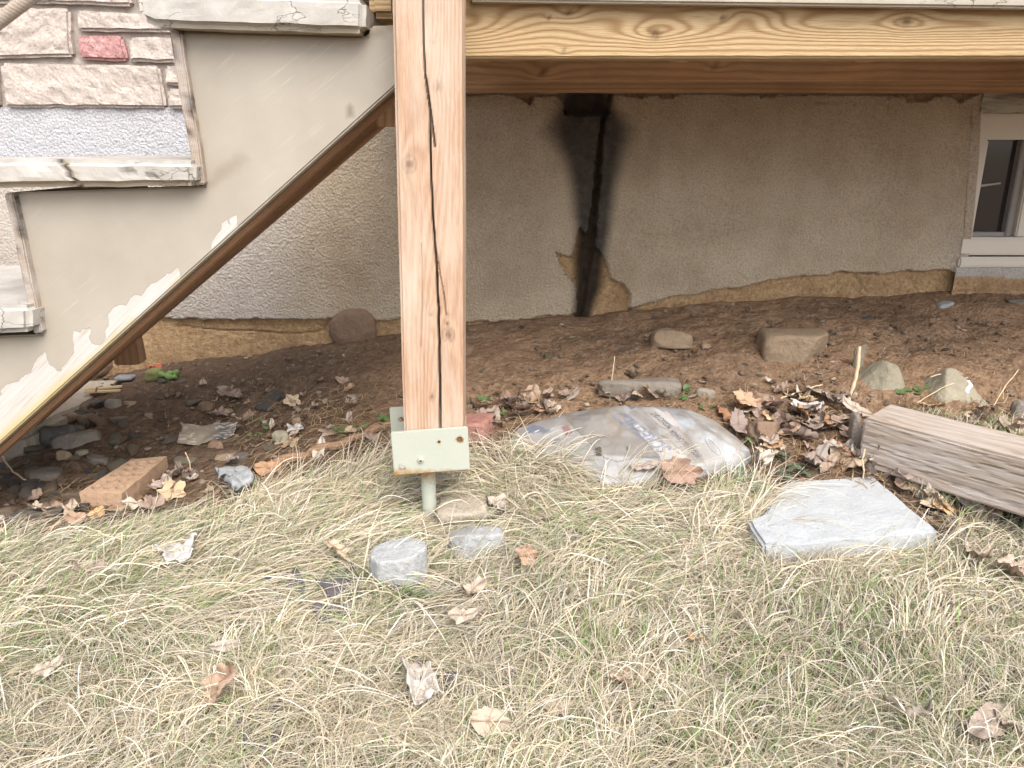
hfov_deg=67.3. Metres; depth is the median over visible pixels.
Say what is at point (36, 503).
fallen leaf
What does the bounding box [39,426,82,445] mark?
rubble stone
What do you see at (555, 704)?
fallen leaf
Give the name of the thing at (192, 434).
shingle scrap
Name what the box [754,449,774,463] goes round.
fallen leaf
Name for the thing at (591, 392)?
soil fibres
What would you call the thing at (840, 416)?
fallen leaf
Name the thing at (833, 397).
fallen leaf
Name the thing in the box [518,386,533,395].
fallen leaf
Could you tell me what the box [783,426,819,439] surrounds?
fallen leaf
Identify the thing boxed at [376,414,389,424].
ground ivy
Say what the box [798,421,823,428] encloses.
fallen leaf
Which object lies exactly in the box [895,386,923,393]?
ground ivy
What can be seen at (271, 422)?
fallen leaf
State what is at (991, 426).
grass tuft
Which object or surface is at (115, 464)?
rubble chip
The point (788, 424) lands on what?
fallen leaf
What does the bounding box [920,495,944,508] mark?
fallen leaf
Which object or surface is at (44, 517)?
rubble chip
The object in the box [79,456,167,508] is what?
hollow brick
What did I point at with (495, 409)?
fallen leaf
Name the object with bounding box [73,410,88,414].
rubble chip
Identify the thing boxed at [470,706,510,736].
fallen leaf
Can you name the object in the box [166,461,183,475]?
fallen leaf
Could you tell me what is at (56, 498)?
rubble chip
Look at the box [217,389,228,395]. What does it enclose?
fallen leaf
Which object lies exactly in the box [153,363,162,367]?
brick chip
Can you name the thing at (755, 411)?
fallen leaf
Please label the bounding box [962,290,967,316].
root
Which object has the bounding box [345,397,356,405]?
fallen leaf
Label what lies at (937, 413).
grass tuft
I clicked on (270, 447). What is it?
rubble chip
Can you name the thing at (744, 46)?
wooden deck
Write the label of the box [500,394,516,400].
fallen leaf
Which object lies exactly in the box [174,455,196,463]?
rubble chip
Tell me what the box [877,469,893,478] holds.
fallen leaf
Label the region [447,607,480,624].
fallen leaf
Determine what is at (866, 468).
fallen leaf
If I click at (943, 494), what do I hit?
grass tuft
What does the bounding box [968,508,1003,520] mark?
fallen leaf
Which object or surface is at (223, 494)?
fallen leaf
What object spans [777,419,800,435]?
fallen leaf
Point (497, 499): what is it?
fallen leaf
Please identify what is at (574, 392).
fallen leaf
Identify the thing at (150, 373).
foam ball
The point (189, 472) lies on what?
fallen leaf
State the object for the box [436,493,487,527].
rubble stone
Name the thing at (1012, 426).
fallen leaf
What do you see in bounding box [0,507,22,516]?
rubble chip
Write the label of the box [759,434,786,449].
fallen leaf
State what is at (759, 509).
overlying grass
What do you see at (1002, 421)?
fallen leaf
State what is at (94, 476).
rubble chip
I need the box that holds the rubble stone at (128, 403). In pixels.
[123,401,136,405]
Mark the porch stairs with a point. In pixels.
(287, 105)
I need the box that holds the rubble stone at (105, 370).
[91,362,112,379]
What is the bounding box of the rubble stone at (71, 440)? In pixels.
[51,429,101,449]
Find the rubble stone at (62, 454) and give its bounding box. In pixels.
[56,450,72,460]
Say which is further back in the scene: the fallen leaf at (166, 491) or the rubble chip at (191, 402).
the rubble chip at (191, 402)
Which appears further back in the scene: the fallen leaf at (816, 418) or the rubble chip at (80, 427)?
the rubble chip at (80, 427)
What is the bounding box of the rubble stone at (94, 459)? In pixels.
[86,453,108,465]
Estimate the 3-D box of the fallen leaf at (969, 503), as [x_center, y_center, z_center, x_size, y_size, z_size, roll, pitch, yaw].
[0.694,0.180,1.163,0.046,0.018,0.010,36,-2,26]
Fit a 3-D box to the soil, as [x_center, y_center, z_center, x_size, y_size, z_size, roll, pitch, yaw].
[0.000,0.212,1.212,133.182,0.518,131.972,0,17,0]
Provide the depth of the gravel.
1.53 m
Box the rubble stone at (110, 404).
[104,399,121,409]
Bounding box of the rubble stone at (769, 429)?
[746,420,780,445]
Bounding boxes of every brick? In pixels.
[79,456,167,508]
[466,413,492,444]
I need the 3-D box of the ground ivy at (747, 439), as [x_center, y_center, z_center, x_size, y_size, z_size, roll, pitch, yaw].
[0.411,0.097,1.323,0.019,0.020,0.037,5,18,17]
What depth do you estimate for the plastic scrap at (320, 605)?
0.93 m
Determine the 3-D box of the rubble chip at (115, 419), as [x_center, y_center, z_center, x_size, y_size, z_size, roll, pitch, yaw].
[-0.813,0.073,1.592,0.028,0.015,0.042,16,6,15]
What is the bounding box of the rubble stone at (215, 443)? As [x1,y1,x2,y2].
[207,439,223,448]
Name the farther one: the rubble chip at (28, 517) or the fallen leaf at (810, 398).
the fallen leaf at (810, 398)
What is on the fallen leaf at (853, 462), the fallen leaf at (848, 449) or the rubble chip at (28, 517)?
the fallen leaf at (848, 449)
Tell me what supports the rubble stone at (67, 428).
on the soil
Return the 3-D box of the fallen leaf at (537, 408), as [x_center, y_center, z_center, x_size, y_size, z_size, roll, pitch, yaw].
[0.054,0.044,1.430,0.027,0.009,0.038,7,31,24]
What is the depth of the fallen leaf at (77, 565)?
0.99 m
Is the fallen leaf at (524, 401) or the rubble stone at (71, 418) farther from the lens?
the rubble stone at (71, 418)
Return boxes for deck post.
[390,0,470,521]
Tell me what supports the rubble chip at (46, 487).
on the soil
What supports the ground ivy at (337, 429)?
on the soil
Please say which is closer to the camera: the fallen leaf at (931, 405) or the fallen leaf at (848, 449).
the fallen leaf at (848, 449)
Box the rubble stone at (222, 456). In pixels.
[214,452,236,461]
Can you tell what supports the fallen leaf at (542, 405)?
on the soil
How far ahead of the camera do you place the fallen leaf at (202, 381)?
1.70 m
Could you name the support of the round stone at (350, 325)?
on the soil
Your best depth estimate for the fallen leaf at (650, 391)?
1.46 m
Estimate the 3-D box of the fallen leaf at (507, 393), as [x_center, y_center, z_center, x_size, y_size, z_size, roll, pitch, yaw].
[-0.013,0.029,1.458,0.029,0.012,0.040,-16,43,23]
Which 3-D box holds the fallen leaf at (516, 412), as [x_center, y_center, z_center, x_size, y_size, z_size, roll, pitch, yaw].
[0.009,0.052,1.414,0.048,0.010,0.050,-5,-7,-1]
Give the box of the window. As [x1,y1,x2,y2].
[952,114,1023,294]
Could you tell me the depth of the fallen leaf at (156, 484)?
1.29 m
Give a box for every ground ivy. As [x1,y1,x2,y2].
[332,425,350,436]
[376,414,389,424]
[477,394,490,400]
[668,384,691,399]
[729,471,753,486]
[730,466,750,479]
[745,436,756,445]
[751,479,770,493]
[771,451,792,462]
[775,463,793,479]
[793,463,821,475]
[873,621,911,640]
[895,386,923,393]
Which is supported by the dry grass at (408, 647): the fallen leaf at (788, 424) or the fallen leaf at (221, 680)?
the fallen leaf at (221, 680)
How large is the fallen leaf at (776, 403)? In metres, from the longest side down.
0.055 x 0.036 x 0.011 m
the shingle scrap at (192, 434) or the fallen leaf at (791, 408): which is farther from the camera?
the shingle scrap at (192, 434)
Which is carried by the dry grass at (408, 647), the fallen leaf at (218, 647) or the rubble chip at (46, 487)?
the fallen leaf at (218, 647)
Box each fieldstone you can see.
[650,328,692,348]
[858,360,904,390]
[924,368,990,406]
[1009,400,1023,418]
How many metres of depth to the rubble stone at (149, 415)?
1.59 m
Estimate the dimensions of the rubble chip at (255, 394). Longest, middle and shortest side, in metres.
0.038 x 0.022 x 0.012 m
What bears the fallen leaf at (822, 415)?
on the fallen leaf at (816, 418)
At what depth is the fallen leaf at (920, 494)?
1.20 m
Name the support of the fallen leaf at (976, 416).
on the soil
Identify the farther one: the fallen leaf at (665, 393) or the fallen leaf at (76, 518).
the fallen leaf at (665, 393)
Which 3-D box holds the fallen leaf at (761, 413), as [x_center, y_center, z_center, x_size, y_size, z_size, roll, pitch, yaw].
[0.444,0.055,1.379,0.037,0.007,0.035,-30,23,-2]
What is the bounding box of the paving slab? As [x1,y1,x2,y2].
[748,477,935,563]
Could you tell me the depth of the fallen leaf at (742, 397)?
1.40 m
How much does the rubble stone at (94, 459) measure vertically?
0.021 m
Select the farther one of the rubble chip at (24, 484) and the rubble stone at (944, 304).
the rubble stone at (944, 304)
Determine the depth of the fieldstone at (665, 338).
1.62 m
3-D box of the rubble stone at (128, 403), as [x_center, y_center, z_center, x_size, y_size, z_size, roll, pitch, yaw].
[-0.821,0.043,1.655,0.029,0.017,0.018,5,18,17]
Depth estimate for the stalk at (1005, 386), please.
1.42 m
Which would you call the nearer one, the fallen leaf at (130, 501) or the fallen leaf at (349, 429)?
the fallen leaf at (130, 501)
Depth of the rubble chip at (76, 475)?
1.36 m
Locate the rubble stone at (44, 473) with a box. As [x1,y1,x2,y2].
[24,466,63,480]
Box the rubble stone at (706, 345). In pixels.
[701,343,710,348]
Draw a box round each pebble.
[545,353,550,358]
[626,369,636,376]
[863,316,873,318]
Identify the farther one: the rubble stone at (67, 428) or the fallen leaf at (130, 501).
the rubble stone at (67, 428)
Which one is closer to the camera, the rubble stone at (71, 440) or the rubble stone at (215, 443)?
the rubble stone at (215, 443)
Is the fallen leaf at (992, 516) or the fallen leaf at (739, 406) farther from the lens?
the fallen leaf at (739, 406)
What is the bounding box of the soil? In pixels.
[0,291,1023,767]
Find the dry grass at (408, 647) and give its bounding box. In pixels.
[0,407,1023,767]
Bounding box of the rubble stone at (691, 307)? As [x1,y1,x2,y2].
[683,304,700,309]
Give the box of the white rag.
[286,422,303,431]
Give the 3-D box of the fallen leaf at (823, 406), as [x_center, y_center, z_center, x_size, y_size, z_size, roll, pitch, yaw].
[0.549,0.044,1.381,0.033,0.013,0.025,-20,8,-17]
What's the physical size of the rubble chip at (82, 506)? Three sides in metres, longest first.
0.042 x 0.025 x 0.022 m
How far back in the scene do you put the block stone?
1.54 m
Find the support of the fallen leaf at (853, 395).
on the soil
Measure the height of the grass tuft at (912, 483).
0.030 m
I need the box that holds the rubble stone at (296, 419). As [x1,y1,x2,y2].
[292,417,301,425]
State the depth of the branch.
1.36 m
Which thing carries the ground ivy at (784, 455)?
on the soil
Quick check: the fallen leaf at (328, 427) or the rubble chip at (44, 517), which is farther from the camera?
the fallen leaf at (328, 427)
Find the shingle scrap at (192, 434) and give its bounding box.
[177,421,237,444]
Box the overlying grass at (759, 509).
[164,425,998,723]
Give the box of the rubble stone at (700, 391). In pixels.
[696,387,715,398]
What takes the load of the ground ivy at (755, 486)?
on the soil
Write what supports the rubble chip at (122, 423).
on the soil
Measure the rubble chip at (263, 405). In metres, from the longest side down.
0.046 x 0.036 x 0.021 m
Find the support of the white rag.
on the soil
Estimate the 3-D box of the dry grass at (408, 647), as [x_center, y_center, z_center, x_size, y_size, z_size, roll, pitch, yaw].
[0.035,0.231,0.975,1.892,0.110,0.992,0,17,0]
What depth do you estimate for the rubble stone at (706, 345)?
1.63 m
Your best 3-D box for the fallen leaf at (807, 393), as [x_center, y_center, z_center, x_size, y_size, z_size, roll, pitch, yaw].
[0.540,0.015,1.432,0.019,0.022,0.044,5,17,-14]
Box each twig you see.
[2,455,25,479]
[781,384,823,398]
[917,377,967,402]
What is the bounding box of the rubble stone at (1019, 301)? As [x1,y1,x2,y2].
[1005,298,1023,304]
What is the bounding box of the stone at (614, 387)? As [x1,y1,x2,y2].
[597,377,681,398]
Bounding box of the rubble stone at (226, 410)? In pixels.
[223,408,233,413]
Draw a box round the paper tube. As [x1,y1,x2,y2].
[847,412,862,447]
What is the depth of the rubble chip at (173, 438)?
1.49 m
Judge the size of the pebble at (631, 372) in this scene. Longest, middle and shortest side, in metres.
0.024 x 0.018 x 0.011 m
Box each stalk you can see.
[861,449,865,478]
[993,369,1018,405]
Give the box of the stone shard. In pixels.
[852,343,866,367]
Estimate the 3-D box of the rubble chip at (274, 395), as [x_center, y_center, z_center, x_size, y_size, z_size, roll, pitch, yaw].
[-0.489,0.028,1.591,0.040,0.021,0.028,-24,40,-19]
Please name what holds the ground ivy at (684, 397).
on the soil
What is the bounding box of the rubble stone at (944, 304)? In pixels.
[937,301,954,307]
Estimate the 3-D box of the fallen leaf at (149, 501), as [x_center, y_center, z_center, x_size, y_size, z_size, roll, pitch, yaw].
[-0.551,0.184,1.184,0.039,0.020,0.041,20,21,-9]
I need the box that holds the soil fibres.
[107,305,1022,436]
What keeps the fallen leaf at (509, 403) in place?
on the soil
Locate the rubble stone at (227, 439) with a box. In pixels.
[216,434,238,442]
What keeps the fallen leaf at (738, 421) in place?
on the soil
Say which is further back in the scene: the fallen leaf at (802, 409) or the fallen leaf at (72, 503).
the fallen leaf at (802, 409)
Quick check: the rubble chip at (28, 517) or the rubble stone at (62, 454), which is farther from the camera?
the rubble stone at (62, 454)
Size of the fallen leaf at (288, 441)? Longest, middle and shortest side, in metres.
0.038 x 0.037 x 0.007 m
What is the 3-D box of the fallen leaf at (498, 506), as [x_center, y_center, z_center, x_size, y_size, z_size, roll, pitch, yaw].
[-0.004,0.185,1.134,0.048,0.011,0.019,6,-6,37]
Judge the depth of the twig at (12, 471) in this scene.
1.38 m
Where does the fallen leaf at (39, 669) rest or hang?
on the dry grass at (408, 647)
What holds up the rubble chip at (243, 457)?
on the soil
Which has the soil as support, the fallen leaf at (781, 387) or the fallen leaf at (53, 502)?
the fallen leaf at (781, 387)
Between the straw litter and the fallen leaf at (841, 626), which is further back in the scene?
the straw litter
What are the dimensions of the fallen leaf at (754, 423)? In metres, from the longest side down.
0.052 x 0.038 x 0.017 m
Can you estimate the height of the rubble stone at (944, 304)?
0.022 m
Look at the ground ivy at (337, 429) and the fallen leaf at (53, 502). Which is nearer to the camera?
the fallen leaf at (53, 502)
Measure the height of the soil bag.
0.097 m
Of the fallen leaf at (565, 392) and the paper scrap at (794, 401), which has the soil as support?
the fallen leaf at (565, 392)
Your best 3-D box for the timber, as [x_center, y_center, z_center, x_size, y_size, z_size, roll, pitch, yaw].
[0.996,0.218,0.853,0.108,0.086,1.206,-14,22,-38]
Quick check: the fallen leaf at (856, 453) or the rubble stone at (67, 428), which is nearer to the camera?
the fallen leaf at (856, 453)
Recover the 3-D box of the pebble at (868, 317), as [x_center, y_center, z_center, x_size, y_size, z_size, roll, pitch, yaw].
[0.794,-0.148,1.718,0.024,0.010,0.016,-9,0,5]
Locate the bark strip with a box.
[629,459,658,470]
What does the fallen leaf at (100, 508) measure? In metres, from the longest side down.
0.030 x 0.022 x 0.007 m
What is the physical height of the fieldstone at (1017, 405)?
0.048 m
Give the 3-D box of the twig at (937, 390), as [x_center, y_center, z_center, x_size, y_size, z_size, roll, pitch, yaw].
[0.789,0.010,1.412,0.158,0.024,0.006,-10,20,-30]
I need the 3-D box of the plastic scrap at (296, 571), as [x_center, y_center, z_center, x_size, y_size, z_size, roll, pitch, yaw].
[-0.288,0.257,0.984,0.044,0.019,0.071,-9,19,-27]
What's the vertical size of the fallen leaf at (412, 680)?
0.028 m
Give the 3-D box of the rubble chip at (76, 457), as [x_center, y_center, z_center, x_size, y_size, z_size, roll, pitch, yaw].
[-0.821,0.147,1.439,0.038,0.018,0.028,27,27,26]
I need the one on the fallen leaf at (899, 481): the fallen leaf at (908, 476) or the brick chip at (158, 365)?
the fallen leaf at (908, 476)
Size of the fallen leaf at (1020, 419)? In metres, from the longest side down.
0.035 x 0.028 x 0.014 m
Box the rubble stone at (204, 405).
[198,401,216,410]
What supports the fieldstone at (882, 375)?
on the soil
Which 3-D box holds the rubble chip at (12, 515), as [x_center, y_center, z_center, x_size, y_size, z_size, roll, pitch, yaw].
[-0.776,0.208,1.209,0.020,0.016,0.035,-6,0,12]
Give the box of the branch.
[268,418,401,463]
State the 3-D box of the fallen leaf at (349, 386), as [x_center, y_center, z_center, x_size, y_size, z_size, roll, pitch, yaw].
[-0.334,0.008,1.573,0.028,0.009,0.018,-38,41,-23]
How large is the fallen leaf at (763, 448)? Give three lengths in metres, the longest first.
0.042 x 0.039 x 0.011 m
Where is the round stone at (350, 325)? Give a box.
[329,308,376,344]
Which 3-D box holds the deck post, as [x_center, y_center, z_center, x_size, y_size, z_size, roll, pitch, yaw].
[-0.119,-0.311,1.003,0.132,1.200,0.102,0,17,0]
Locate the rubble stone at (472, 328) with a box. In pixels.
[467,327,478,330]
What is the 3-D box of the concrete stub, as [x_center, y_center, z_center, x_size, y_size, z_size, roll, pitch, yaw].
[-0.147,0.251,1.008,0.074,0.086,0.066,0,17,0]
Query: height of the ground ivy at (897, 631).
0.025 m
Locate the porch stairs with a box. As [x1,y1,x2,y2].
[0,0,395,456]
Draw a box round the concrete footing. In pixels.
[0,380,118,462]
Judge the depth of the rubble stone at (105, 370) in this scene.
1.88 m
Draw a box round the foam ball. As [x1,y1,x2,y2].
[145,368,162,381]
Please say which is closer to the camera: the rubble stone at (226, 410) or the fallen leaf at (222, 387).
the rubble stone at (226, 410)
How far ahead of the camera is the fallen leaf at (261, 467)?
1.30 m
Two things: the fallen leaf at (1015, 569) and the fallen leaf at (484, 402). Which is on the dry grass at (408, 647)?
the fallen leaf at (1015, 569)
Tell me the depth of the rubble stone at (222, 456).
1.38 m
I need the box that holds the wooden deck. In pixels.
[369,0,1023,92]
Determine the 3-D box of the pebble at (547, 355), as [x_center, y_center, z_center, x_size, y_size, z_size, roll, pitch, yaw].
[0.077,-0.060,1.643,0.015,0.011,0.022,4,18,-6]
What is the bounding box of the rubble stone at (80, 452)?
[73,449,88,455]
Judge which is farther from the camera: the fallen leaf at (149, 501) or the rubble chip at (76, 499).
the rubble chip at (76, 499)
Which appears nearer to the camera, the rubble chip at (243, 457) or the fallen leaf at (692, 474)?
the fallen leaf at (692, 474)
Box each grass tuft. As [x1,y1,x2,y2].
[901,478,948,497]
[906,486,964,509]
[910,404,953,416]
[941,409,984,425]
[972,416,1015,432]
[980,408,1023,427]
[998,423,1023,436]
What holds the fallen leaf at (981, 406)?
on the soil
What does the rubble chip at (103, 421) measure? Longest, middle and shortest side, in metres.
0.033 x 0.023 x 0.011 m
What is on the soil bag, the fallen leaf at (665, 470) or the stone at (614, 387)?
the fallen leaf at (665, 470)
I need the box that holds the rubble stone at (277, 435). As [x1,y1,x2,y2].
[272,430,288,442]
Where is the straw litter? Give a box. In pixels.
[39,374,1023,529]
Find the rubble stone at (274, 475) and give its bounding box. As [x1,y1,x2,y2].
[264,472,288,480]
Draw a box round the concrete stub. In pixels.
[370,537,427,587]
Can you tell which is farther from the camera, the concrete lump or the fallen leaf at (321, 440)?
the fallen leaf at (321, 440)
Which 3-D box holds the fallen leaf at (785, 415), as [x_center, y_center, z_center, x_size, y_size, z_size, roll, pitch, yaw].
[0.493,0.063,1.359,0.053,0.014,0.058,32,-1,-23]
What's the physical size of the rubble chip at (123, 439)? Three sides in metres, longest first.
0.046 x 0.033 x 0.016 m
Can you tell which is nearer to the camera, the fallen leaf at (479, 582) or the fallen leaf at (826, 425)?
the fallen leaf at (479, 582)
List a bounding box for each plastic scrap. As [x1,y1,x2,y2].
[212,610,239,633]
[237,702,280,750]
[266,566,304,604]
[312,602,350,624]
[315,562,368,599]
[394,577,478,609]
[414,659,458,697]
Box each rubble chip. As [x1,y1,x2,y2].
[0,462,7,469]
[0,474,13,480]
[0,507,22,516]
[4,465,18,469]
[6,511,17,521]
[7,485,21,492]
[8,479,19,486]
[11,470,24,482]
[17,508,45,518]
[18,487,32,499]
[19,515,32,521]
[20,482,37,486]
[23,445,48,453]
[34,482,46,488]
[35,515,49,521]
[40,480,56,497]
[42,506,63,516]
[46,495,63,501]
[47,493,62,501]
[61,491,79,500]
[63,497,80,505]
[65,454,80,459]
[67,472,91,484]
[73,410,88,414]
[75,425,85,430]
[75,503,89,511]
[77,413,99,426]
[79,401,91,409]
[84,468,91,472]
[88,415,107,424]
[91,399,107,407]
[91,469,108,479]
[92,467,109,473]
[92,473,101,478]
[96,417,107,426]
[107,458,127,471]
[108,432,121,444]
[109,416,128,422]
[117,420,127,427]
[119,436,128,442]
[126,433,141,439]
[126,443,138,455]
[156,377,168,382]
[161,434,178,443]
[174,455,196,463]
[175,378,185,382]
[186,399,201,405]
[228,418,240,423]
[228,452,249,463]
[250,392,264,398]
[255,401,272,411]
[262,442,273,451]
[266,391,283,400]
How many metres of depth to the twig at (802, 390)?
1.45 m
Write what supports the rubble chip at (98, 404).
on the soil
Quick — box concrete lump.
[448,525,504,560]
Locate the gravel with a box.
[0,300,1023,530]
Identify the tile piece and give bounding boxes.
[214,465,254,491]
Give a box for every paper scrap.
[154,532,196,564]
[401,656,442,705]
[790,398,823,411]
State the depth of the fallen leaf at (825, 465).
1.25 m
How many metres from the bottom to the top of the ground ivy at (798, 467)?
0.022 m
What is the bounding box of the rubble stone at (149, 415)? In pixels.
[144,413,153,418]
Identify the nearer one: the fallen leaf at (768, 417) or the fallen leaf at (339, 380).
the fallen leaf at (768, 417)
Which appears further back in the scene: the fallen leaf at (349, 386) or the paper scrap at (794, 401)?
the fallen leaf at (349, 386)
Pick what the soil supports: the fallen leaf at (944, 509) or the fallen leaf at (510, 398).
the fallen leaf at (944, 509)
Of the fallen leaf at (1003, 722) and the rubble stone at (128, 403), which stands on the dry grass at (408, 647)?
the fallen leaf at (1003, 722)
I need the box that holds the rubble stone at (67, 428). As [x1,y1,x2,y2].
[49,424,77,442]
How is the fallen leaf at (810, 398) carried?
on the soil
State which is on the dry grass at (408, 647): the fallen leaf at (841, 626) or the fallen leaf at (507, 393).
the fallen leaf at (841, 626)
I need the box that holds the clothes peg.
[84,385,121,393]
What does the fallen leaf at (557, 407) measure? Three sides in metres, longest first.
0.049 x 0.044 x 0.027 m
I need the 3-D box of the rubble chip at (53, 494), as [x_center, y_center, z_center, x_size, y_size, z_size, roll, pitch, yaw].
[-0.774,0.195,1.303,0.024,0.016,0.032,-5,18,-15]
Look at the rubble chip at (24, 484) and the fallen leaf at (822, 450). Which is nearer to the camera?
the fallen leaf at (822, 450)
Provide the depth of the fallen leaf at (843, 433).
1.32 m
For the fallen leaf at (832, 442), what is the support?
on the fallen leaf
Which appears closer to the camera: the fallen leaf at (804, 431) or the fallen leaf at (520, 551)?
the fallen leaf at (520, 551)
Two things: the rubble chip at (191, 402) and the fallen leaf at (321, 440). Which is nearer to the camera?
the fallen leaf at (321, 440)
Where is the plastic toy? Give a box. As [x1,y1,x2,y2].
[158,370,178,379]
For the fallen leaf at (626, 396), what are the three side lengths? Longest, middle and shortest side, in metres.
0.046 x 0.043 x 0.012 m
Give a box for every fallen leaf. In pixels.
[25,500,42,508]
[29,487,41,500]
[31,653,63,676]
[41,499,62,512]
[62,498,79,514]
[63,510,85,525]
[73,560,105,577]
[88,505,105,519]
[104,505,129,511]
[121,496,155,509]
[139,494,164,510]
[147,473,171,488]
[156,481,185,501]
[159,500,175,509]
[162,476,177,488]
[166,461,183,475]
[182,467,197,476]
[182,473,198,479]
[194,482,219,500]
[195,662,236,712]
[199,378,206,384]
[208,406,231,415]
[208,639,241,651]
[214,492,231,499]
[216,385,233,389]
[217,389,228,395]
[221,454,238,460]
[222,488,240,493]
[226,388,242,397]
[243,409,255,420]
[253,459,280,475]
[269,418,274,428]
[281,436,298,447]
[283,394,300,405]
[289,427,298,435]
[312,435,325,458]
[318,427,337,435]
[324,424,336,429]
[324,540,349,560]
[335,376,349,382]
[344,383,353,391]
[344,425,356,432]
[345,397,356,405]
[346,411,351,421]
[363,432,379,444]
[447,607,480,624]
[461,576,485,594]
[470,397,487,408]
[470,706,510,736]
[476,407,495,417]
[478,400,491,404]
[485,405,500,427]
[486,493,507,505]
[497,504,522,513]
[498,390,512,406]
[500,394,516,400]
[503,398,522,415]
[504,410,527,414]
[509,407,532,414]
[511,405,532,409]
[512,402,520,407]
[515,543,539,565]
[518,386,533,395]
[518,396,528,404]
[523,383,540,408]
[530,392,538,403]
[533,402,544,411]
[537,403,554,409]
[540,396,561,412]
[541,697,578,714]
[542,387,552,396]
[558,388,570,395]
[565,386,580,400]
[610,667,631,686]
[614,388,634,401]
[631,390,642,396]
[643,386,660,397]
[653,469,669,478]
[655,389,668,396]
[658,455,703,483]
[687,630,703,640]
[717,403,730,419]
[730,407,747,433]
[731,388,762,406]
[735,403,748,408]
[751,409,768,419]
[752,404,763,417]
[752,420,766,435]
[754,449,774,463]
[755,392,772,410]
[755,440,778,457]
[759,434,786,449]
[760,438,782,448]
[761,399,789,405]
[761,405,777,411]
[763,411,777,420]
[771,380,788,392]
[772,412,789,424]
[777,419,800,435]
[780,410,805,426]
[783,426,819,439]
[784,422,795,427]
[786,405,802,412]
[794,402,820,408]
[796,384,810,395]
[796,394,817,401]
[797,402,808,419]
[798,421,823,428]
[799,380,829,393]
[801,412,820,423]
[804,441,819,449]
[805,451,821,465]
[809,404,825,411]
[810,412,825,423]
[816,442,828,457]
[820,453,841,472]
[821,390,848,401]
[821,414,838,425]
[821,419,837,428]
[823,439,846,447]
[830,394,842,402]
[830,446,848,457]
[831,414,843,424]
[833,616,846,633]
[836,441,853,455]
[838,424,848,429]
[839,413,861,419]
[839,448,867,471]
[840,390,857,399]
[840,430,848,436]
[843,395,871,415]
[844,439,853,450]
[851,443,859,455]
[861,465,879,475]
[869,453,877,474]
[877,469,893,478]
[882,694,933,717]
[895,477,919,490]
[897,467,915,479]
[915,485,925,498]
[919,401,944,406]
[920,482,938,495]
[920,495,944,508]
[928,504,942,515]
[931,524,958,531]
[933,492,950,510]
[933,498,953,514]
[936,598,957,607]
[957,410,980,423]
[957,497,986,512]
[963,411,977,423]
[964,537,992,559]
[967,701,1012,738]
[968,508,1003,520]
[974,405,990,425]
[975,404,996,411]
[996,705,1023,735]
[998,553,1023,575]
[1000,416,1023,433]
[1002,423,1023,431]
[1011,415,1023,423]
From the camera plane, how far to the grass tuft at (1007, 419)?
1.36 m
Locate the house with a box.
[0,0,1023,377]
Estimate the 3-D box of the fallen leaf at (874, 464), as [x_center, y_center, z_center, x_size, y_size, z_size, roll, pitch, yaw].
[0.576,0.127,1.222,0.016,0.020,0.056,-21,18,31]
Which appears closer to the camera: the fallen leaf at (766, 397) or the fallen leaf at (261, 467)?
the fallen leaf at (261, 467)
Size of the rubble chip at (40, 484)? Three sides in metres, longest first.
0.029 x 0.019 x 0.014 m
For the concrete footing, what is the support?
on the soil
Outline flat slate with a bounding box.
[114,374,135,380]
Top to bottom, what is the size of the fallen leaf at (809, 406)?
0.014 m
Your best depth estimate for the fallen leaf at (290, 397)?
1.56 m
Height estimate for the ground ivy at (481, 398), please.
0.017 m
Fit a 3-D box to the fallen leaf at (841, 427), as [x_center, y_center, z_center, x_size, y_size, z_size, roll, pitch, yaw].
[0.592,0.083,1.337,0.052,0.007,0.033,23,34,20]
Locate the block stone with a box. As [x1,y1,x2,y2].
[756,328,828,363]
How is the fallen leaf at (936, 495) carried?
on the fallen leaf at (944, 509)
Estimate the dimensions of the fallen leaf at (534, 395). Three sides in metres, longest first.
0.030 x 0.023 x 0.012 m
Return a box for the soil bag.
[506,405,751,490]
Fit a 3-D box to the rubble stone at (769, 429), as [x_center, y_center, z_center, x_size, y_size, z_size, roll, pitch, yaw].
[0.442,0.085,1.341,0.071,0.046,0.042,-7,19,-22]
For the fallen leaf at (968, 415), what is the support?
on the straw litter
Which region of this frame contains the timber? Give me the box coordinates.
[859,405,1023,516]
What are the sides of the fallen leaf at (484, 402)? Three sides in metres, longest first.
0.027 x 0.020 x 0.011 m
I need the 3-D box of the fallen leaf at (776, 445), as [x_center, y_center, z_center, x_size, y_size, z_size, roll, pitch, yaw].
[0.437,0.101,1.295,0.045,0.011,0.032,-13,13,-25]
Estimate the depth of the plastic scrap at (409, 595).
0.96 m
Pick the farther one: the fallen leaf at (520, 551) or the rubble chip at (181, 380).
the rubble chip at (181, 380)
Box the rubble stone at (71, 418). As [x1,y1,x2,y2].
[62,414,80,423]

